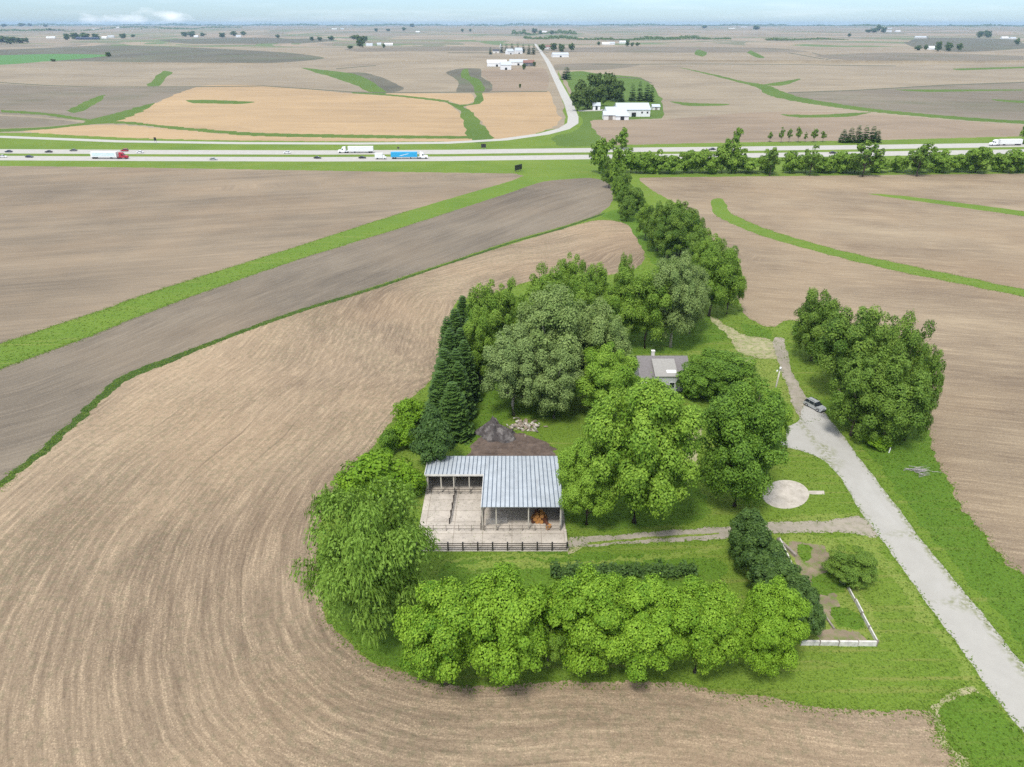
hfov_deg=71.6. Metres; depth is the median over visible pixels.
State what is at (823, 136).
roadside tree
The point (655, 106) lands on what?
farm building
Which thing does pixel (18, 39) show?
distant tree
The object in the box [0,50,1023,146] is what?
ground
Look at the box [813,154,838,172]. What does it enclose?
hedgerow bush
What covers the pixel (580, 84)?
farmstead tree
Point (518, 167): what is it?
billboard
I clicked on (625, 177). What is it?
creek tree
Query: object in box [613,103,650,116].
farm building
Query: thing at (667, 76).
field
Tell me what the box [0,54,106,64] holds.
field
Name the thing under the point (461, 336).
spruce tree
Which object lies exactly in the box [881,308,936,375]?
elm tree
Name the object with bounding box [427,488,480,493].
pen fence
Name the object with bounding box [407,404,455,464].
evergreen tree
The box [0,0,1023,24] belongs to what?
sky
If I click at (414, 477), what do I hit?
shrub
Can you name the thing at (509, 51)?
farmhouse
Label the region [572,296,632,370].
grove tree
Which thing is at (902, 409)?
elm tree
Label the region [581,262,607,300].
grove tree
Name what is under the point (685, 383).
shrub
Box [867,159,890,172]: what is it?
hedgerow bush
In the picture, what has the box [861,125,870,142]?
spruce tree
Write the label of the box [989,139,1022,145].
semi truck
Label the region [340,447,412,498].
shrub
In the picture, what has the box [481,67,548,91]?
field
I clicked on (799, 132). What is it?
roadside tree
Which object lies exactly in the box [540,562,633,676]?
maple tree
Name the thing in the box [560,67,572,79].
spruce tree
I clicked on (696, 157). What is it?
hedgerow bush
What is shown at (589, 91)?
farmstead tree
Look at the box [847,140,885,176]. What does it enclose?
hedgerow tree
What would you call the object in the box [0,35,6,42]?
distant tree
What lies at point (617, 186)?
creek tree
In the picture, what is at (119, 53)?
field
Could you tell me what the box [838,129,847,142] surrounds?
spruce tree
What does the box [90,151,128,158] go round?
semi truck
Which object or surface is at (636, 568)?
hedge
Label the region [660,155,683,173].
hedgerow bush
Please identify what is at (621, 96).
spruce tree
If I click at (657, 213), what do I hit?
creek tree
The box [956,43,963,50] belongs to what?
distant tree
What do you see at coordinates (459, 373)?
spruce tree
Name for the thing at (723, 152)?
hedgerow tree
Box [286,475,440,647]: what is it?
willow tree
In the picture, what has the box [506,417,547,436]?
rubble
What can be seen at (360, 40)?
distant tree
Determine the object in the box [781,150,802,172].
hedgerow bush
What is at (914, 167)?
hedgerow bush
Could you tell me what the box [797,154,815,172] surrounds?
hedgerow bush
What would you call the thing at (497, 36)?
farmland
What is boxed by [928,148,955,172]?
hedgerow bush
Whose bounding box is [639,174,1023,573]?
field
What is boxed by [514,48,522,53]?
farmhouse
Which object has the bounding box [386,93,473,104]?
field
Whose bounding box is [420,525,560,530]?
pen fence
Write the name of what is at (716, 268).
grove tree
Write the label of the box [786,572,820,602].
conifer tree
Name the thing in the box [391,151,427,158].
semi truck
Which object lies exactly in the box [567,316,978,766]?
dirt path
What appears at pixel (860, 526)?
dirt track
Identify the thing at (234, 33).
distant tree
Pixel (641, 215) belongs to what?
creek tree
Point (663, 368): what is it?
farmhouse
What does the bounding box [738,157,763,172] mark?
hedgerow bush
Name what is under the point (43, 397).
field
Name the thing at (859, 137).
spruce tree
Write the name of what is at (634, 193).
creek tree
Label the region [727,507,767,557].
conifer tree
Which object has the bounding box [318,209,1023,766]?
ground
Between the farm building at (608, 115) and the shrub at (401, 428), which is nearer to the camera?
the shrub at (401, 428)
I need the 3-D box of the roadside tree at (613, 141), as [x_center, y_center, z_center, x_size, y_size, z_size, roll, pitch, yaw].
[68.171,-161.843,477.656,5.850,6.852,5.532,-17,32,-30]
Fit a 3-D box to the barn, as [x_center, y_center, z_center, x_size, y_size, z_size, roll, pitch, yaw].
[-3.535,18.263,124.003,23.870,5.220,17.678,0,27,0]
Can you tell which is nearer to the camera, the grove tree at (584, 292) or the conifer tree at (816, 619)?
the conifer tree at (816, 619)
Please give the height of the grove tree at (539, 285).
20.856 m
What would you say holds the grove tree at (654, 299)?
on the ground at (1002, 725)
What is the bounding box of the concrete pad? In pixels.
[762,480,824,508]
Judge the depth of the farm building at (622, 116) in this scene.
617.82 m
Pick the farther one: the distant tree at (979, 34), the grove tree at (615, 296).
the distant tree at (979, 34)
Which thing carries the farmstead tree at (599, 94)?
on the ground at (585, 134)
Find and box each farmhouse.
[505,49,513,53]
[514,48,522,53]
[633,350,687,391]
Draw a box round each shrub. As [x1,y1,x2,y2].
[330,470,356,491]
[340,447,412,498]
[378,429,398,453]
[389,420,415,448]
[390,398,425,422]
[395,464,427,496]
[675,367,702,399]
[866,433,893,450]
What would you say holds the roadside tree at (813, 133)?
on the ground at (838, 662)
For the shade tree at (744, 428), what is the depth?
114.39 m
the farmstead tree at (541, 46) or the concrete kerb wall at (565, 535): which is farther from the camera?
the farmstead tree at (541, 46)
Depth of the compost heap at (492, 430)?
143.25 m
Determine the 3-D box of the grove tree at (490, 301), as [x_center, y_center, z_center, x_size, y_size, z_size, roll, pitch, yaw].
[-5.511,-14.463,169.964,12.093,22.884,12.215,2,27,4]
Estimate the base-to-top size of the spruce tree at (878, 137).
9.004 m
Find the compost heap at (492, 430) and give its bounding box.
[474,416,515,442]
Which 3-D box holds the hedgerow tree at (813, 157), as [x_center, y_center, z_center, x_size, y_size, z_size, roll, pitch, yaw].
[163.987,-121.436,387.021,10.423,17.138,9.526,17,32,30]
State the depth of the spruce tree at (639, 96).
771.96 m
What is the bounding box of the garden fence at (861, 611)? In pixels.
[847,586,878,642]
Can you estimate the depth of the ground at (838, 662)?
128.34 m
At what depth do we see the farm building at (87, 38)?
3405.24 m
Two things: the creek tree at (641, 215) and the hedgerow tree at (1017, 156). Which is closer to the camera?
the creek tree at (641, 215)
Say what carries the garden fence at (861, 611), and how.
on the ground at (966, 672)
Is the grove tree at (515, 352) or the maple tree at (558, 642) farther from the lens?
the grove tree at (515, 352)
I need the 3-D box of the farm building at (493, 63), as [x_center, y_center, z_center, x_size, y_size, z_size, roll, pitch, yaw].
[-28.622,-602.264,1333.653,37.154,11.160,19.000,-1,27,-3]
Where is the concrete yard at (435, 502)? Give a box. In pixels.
[419,476,565,550]
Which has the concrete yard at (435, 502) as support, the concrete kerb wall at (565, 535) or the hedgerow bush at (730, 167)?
the concrete kerb wall at (565, 535)
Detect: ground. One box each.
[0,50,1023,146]
[0,72,1023,766]
[0,176,1023,367]
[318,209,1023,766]
[444,348,990,697]
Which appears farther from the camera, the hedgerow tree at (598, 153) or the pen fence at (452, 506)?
the hedgerow tree at (598, 153)
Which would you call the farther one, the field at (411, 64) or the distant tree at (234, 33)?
the distant tree at (234, 33)
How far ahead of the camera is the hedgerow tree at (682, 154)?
393.27 m
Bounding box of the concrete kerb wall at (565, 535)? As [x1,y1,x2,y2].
[564,529,567,550]
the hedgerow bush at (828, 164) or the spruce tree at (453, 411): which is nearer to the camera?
the spruce tree at (453, 411)
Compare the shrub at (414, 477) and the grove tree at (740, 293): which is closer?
the shrub at (414, 477)
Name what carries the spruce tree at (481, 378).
on the ground at (1002, 725)
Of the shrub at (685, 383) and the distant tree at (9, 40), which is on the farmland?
the distant tree at (9, 40)
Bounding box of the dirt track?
[568,337,877,547]
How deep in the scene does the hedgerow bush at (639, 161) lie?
392.43 m
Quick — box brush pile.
[906,466,941,476]
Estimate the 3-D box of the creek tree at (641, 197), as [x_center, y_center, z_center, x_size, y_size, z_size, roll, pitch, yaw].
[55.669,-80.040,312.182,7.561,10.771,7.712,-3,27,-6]
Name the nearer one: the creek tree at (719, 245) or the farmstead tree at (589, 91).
the creek tree at (719, 245)
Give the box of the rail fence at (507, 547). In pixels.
[431,542,567,550]
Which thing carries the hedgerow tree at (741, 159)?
on the ground at (838, 662)
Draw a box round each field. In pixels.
[0,45,323,62]
[0,47,565,133]
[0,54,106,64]
[0,84,194,120]
[0,116,79,127]
[0,166,522,343]
[0,178,612,480]
[0,220,957,766]
[24,125,471,141]
[118,85,466,135]
[160,37,1023,51]
[314,52,553,76]
[345,46,1023,60]
[347,68,491,91]
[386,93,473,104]
[466,91,561,138]
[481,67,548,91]
[549,47,1023,144]
[553,63,638,69]
[590,112,1023,144]
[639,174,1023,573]
[788,83,1023,120]
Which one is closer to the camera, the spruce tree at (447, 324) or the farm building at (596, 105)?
the spruce tree at (447, 324)
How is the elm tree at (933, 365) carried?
on the ground at (1002, 725)
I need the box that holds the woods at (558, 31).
[511,29,576,34]
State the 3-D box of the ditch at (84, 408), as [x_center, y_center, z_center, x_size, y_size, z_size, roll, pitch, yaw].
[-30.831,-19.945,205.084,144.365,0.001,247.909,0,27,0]
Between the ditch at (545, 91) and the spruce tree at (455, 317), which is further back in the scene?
the ditch at (545, 91)
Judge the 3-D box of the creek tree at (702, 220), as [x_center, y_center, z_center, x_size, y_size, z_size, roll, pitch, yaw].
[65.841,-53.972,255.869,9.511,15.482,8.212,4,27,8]
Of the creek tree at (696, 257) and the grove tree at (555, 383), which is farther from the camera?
the creek tree at (696, 257)
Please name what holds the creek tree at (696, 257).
on the ground at (838, 662)
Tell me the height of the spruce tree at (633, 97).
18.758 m
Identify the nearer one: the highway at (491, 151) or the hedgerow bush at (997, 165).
the hedgerow bush at (997, 165)
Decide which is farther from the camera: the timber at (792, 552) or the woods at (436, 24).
the woods at (436, 24)
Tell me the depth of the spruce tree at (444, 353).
148.12 m
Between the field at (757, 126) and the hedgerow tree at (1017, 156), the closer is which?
the hedgerow tree at (1017, 156)
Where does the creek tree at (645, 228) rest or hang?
on the ground at (1002, 725)
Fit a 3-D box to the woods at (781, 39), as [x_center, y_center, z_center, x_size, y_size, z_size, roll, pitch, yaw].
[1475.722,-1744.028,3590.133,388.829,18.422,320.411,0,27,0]
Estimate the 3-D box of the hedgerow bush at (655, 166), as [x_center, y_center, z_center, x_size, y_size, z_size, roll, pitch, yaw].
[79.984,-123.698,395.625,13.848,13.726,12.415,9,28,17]
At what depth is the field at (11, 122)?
601.77 m
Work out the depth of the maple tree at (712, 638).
85.07 m
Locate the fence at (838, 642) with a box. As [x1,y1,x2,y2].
[800,639,877,646]
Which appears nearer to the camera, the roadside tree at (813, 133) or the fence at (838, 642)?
the fence at (838, 642)
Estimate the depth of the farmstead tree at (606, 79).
778.88 m
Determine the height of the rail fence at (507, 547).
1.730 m
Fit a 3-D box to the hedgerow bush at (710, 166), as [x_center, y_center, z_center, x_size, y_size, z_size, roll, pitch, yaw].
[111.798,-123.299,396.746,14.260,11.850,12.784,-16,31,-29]
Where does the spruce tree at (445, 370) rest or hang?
on the ground at (838, 662)
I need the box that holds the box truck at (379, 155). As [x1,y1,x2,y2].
[375,153,386,158]
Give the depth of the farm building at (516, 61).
1352.41 m
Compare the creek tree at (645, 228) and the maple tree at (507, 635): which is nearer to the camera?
the maple tree at (507, 635)
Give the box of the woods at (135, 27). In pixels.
[0,26,241,31]
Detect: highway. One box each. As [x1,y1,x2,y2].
[0,143,1023,154]
[0,149,1023,160]
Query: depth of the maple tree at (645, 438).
107.53 m
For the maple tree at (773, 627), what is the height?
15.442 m
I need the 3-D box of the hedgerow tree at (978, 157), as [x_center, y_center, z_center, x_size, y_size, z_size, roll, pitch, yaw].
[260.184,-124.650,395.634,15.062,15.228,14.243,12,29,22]
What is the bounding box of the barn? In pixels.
[424,456,561,529]
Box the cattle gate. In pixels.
[486,517,506,524]
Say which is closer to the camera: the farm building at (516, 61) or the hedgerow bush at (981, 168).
the hedgerow bush at (981, 168)
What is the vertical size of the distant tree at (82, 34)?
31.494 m
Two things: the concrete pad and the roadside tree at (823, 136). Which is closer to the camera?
the concrete pad
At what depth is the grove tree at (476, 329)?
157.10 m
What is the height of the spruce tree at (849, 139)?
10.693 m
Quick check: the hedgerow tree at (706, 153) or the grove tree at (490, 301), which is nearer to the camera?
the grove tree at (490, 301)
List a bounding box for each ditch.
[0,52,1023,92]
[0,213,603,485]
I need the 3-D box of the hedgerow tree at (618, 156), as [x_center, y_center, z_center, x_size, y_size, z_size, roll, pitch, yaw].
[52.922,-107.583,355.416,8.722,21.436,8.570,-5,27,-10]
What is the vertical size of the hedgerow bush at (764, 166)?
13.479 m
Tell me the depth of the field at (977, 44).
3149.96 m
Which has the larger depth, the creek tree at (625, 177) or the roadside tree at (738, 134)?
the roadside tree at (738, 134)
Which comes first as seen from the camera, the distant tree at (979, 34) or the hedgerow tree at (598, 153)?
the hedgerow tree at (598, 153)
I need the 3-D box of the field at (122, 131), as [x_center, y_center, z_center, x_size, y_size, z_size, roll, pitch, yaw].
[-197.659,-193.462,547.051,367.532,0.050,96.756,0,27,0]
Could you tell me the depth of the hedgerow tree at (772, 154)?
385.63 m
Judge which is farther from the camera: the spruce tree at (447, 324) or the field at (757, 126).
the field at (757, 126)
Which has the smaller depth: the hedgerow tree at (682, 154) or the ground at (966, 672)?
the ground at (966, 672)
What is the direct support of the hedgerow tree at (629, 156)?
on the ground at (838, 662)
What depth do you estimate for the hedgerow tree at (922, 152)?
382.93 m
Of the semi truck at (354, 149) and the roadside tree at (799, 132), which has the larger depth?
the roadside tree at (799, 132)
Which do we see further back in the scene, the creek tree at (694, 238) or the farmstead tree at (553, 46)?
the farmstead tree at (553, 46)
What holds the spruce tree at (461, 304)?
on the ground at (838, 662)
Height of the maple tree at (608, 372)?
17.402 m
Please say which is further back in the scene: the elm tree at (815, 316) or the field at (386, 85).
the field at (386, 85)
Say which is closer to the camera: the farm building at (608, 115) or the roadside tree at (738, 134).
the roadside tree at (738, 134)
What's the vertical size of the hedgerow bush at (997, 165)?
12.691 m
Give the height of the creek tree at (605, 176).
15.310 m
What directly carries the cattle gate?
on the concrete yard at (435, 502)
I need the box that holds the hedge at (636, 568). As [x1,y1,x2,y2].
[550,556,698,581]
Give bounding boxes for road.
[0,44,602,144]
[782,406,1023,731]
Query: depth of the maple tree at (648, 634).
84.29 m
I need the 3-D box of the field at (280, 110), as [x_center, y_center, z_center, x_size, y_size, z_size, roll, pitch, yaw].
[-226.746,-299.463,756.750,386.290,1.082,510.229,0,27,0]
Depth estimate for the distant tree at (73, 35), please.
3450.31 m
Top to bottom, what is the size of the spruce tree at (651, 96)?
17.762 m
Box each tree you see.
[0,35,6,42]
[2,37,16,43]
[15,37,25,42]
[63,33,69,39]
[68,32,79,38]
[77,32,89,36]
[187,31,194,36]
[229,31,237,35]
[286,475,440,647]
[355,35,364,46]
[391,575,481,685]
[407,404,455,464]
[422,370,447,418]
[431,348,453,385]
[432,359,453,381]
[435,316,453,360]
[438,381,475,445]
[441,327,457,351]
[449,308,462,333]
[450,348,474,400]
[451,361,477,419]
[454,327,476,380]
[456,295,468,324]
[457,339,481,403]
[458,560,553,687]
[462,303,499,384]
[463,318,485,380]
[464,279,512,339]
[480,322,548,415]
[500,276,529,339]
[507,281,599,375]
[523,340,586,418]
[524,261,570,313]
[534,604,568,668]
[538,44,546,49]
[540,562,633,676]
[550,43,556,50]
[555,436,622,524]
[556,252,586,305]
[558,44,564,51]
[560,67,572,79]
[560,272,599,317]
[570,89,585,110]
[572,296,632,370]
[572,340,639,411]
[574,79,586,105]
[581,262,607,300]
[581,372,706,523]
[582,85,595,108]
[586,72,602,87]
[589,137,613,172]
[593,84,607,103]
[595,266,647,335]
[600,157,613,187]
[601,71,615,99]
[603,573,692,686]
[608,77,624,100]
[608,147,626,181]
[609,138,616,145]
[610,177,624,195]
[613,167,632,191]
[613,251,633,288]
[615,127,628,148]
[616,184,643,214]
[617,88,624,101]
[617,195,635,220]
[622,147,636,172]
[625,266,673,348]
[628,85,636,100]
[635,190,645,212]
[635,202,651,239]
[636,81,642,100]
[639,150,652,172]
[639,208,654,239]
[642,83,652,100]
[644,199,673,250]
[648,85,654,101]
[652,214,686,258]
[652,248,707,347]
[663,199,700,255]
[668,574,744,675]
[675,213,700,255]
[679,150,694,172]
[681,346,762,400]
[684,264,711,333]
[685,227,712,266]
[688,215,705,246]
[691,233,730,267]
[696,373,790,507]
[698,245,740,316]
[699,148,711,172]
[712,237,739,268]
[714,137,735,172]
[718,254,746,314]
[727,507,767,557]
[730,143,748,172]
[732,127,743,143]
[733,521,774,568]
[734,574,812,679]
[741,539,792,587]
[752,557,802,587]
[755,387,793,445]
[765,147,780,175]
[779,127,785,138]
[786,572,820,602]
[787,129,792,138]
[792,287,841,360]
[796,127,802,142]
[798,592,826,640]
[804,144,822,175]
[810,128,818,138]
[811,304,893,385]
[821,131,826,141]
[821,544,879,588]
[827,344,897,441]
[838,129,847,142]
[846,127,855,142]
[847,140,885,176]
[852,125,862,142]
[855,310,898,359]
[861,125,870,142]
[861,352,935,443]
[868,126,876,142]
[875,129,881,142]
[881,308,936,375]
[898,343,946,440]
[908,142,938,176]
[935,41,941,50]
[944,42,953,50]
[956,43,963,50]
[965,146,993,172]
[976,31,984,37]
[1001,149,1023,172]
[1019,126,1023,143]
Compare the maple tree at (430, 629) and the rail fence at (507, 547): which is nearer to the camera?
the maple tree at (430, 629)
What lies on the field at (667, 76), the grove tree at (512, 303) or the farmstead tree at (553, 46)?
the farmstead tree at (553, 46)
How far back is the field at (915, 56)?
2125.97 m
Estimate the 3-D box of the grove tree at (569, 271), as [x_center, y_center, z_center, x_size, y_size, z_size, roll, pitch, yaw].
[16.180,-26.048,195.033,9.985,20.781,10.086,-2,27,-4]
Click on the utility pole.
(779, 370)
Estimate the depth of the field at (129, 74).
1176.45 m
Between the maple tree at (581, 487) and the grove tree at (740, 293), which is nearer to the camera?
the maple tree at (581, 487)
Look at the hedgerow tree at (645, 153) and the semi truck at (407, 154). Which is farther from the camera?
the semi truck at (407, 154)
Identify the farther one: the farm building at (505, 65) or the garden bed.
the farm building at (505, 65)
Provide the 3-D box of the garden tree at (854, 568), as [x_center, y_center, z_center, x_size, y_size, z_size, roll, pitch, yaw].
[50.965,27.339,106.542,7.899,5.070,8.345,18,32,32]
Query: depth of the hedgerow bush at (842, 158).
394.82 m
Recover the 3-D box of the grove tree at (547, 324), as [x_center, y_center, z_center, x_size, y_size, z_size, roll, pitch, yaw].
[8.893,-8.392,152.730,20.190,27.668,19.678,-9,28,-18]
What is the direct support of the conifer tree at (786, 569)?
on the ground at (838, 662)
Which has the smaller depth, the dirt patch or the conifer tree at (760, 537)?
the conifer tree at (760, 537)
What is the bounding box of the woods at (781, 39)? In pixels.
[765,37,847,40]
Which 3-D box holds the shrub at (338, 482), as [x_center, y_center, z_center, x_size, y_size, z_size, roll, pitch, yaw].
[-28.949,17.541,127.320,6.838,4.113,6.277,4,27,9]
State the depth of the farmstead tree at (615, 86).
763.50 m
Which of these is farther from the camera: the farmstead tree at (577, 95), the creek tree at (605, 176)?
the farmstead tree at (577, 95)
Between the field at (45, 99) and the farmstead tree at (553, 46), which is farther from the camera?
the farmstead tree at (553, 46)
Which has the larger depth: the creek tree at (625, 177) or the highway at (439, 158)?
the highway at (439, 158)
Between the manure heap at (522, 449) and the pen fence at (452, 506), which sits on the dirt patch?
the manure heap at (522, 449)
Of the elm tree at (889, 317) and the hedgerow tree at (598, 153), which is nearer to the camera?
the elm tree at (889, 317)
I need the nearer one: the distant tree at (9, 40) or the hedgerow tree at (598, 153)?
the hedgerow tree at (598, 153)
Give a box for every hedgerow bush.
[626,152,646,172]
[644,149,667,173]
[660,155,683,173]
[681,150,703,172]
[700,151,723,172]
[725,152,738,172]
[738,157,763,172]
[759,149,777,172]
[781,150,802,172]
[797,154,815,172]
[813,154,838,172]
[829,150,859,172]
[846,153,871,171]
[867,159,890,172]
[887,155,910,171]
[905,154,932,172]
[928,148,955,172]
[950,153,969,171]
[967,147,994,170]
[990,150,1013,172]
[1010,160,1023,171]
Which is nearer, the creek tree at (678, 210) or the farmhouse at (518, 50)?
the creek tree at (678, 210)
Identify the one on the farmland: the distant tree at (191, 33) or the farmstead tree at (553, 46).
the distant tree at (191, 33)
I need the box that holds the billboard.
[515,164,521,171]
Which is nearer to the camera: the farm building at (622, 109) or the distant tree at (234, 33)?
the farm building at (622, 109)
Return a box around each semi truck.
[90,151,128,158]
[338,146,373,152]
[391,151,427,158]
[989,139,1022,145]
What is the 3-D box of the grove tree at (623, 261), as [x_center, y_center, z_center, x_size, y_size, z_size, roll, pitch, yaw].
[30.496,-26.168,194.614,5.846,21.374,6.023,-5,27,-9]
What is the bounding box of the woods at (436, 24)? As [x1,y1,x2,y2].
[6,23,1023,26]
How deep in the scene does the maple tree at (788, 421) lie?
130.32 m
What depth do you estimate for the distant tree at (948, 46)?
2172.99 m
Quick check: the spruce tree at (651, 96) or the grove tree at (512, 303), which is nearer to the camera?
the grove tree at (512, 303)
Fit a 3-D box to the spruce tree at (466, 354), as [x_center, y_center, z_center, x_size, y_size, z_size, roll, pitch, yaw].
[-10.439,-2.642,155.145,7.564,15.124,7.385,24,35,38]
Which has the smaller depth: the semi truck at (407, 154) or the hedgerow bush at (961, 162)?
the hedgerow bush at (961, 162)
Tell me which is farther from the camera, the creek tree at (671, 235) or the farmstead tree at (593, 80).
the farmstead tree at (593, 80)
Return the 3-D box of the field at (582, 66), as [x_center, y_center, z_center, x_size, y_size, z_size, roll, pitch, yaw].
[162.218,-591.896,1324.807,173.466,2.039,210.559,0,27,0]
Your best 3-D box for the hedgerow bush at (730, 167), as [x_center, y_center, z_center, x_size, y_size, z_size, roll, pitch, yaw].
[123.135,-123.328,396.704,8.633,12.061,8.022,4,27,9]
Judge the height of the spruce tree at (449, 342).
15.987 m
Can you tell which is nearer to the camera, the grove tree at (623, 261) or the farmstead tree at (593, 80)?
the grove tree at (623, 261)
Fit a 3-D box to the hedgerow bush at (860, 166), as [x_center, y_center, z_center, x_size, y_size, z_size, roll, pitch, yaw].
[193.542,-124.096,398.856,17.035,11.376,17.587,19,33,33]
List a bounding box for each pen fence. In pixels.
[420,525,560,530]
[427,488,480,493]
[449,488,455,523]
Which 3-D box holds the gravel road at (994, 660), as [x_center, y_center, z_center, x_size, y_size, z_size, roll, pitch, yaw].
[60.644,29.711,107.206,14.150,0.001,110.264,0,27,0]
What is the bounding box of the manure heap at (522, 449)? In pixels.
[473,442,557,455]
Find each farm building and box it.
[76,37,99,39]
[487,60,506,66]
[500,61,511,69]
[509,59,527,64]
[523,60,534,65]
[551,52,568,56]
[592,102,600,109]
[602,106,627,112]
[602,111,617,119]
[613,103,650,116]
[615,113,629,119]
[651,104,660,109]
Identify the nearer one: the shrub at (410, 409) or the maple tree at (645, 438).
the maple tree at (645, 438)
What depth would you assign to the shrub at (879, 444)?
138.98 m
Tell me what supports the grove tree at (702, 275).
on the ground at (1002, 725)
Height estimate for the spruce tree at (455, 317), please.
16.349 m
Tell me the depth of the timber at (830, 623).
99.21 m
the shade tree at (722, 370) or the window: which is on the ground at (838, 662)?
the shade tree at (722, 370)
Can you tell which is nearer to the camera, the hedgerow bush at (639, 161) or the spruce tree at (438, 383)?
the spruce tree at (438, 383)
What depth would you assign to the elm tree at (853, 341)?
150.09 m
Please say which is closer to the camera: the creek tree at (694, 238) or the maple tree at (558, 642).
the maple tree at (558, 642)
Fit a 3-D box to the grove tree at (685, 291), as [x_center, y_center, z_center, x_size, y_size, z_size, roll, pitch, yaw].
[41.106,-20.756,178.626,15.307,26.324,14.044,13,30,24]
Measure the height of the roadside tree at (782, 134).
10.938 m
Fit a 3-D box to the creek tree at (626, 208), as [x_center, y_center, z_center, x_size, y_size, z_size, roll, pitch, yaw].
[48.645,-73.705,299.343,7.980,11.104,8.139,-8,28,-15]
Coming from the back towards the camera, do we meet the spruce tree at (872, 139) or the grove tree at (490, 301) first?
the spruce tree at (872, 139)
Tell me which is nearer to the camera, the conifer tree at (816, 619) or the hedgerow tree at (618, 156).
the conifer tree at (816, 619)
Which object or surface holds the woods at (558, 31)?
on the farmland
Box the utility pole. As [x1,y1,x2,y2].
[775,367,781,386]
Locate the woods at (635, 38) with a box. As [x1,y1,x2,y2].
[523,35,730,39]
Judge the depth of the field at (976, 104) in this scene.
778.12 m
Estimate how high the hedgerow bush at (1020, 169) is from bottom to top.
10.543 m
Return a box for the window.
[669,382,674,387]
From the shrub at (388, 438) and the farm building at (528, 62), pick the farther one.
the farm building at (528, 62)
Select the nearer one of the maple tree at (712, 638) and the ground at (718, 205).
the maple tree at (712, 638)
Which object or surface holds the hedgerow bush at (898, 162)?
on the ground at (838, 662)
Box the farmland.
[0,25,1023,47]
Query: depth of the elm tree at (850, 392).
138.39 m
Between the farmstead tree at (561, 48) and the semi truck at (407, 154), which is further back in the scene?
the farmstead tree at (561, 48)
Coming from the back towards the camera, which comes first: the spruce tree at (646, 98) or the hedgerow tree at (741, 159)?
the spruce tree at (646, 98)
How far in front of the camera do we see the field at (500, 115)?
664.32 m
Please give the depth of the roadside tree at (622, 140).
470.13 m
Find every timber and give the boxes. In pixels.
[776,537,796,556]
[826,617,834,628]
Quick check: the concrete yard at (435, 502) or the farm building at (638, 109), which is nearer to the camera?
the concrete yard at (435, 502)
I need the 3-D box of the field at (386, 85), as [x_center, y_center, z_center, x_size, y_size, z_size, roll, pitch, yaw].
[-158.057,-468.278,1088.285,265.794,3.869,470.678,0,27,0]
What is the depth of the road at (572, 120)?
514.46 m
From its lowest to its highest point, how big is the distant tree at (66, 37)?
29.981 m
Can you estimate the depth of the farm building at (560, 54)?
1710.34 m
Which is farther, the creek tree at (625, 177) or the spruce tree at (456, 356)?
the creek tree at (625, 177)
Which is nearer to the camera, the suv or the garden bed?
the garden bed
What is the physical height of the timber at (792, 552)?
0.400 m
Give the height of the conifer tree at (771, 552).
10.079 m
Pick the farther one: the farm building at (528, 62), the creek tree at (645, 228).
the farm building at (528, 62)
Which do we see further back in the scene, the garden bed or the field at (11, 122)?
the field at (11, 122)
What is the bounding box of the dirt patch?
[466,433,559,471]
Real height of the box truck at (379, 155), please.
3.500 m
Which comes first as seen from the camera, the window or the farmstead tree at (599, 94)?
the window
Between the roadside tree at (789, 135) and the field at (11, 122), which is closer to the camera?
the roadside tree at (789, 135)
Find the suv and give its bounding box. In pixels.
[803,397,826,411]
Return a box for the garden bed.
[787,541,866,639]
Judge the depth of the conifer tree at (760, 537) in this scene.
103.68 m
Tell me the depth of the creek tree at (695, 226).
249.48 m
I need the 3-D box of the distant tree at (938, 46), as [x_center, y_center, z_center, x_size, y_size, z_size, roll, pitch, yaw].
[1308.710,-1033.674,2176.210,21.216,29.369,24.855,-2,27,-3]
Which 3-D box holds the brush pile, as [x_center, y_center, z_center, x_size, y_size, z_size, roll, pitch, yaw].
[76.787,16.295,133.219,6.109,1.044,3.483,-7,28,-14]

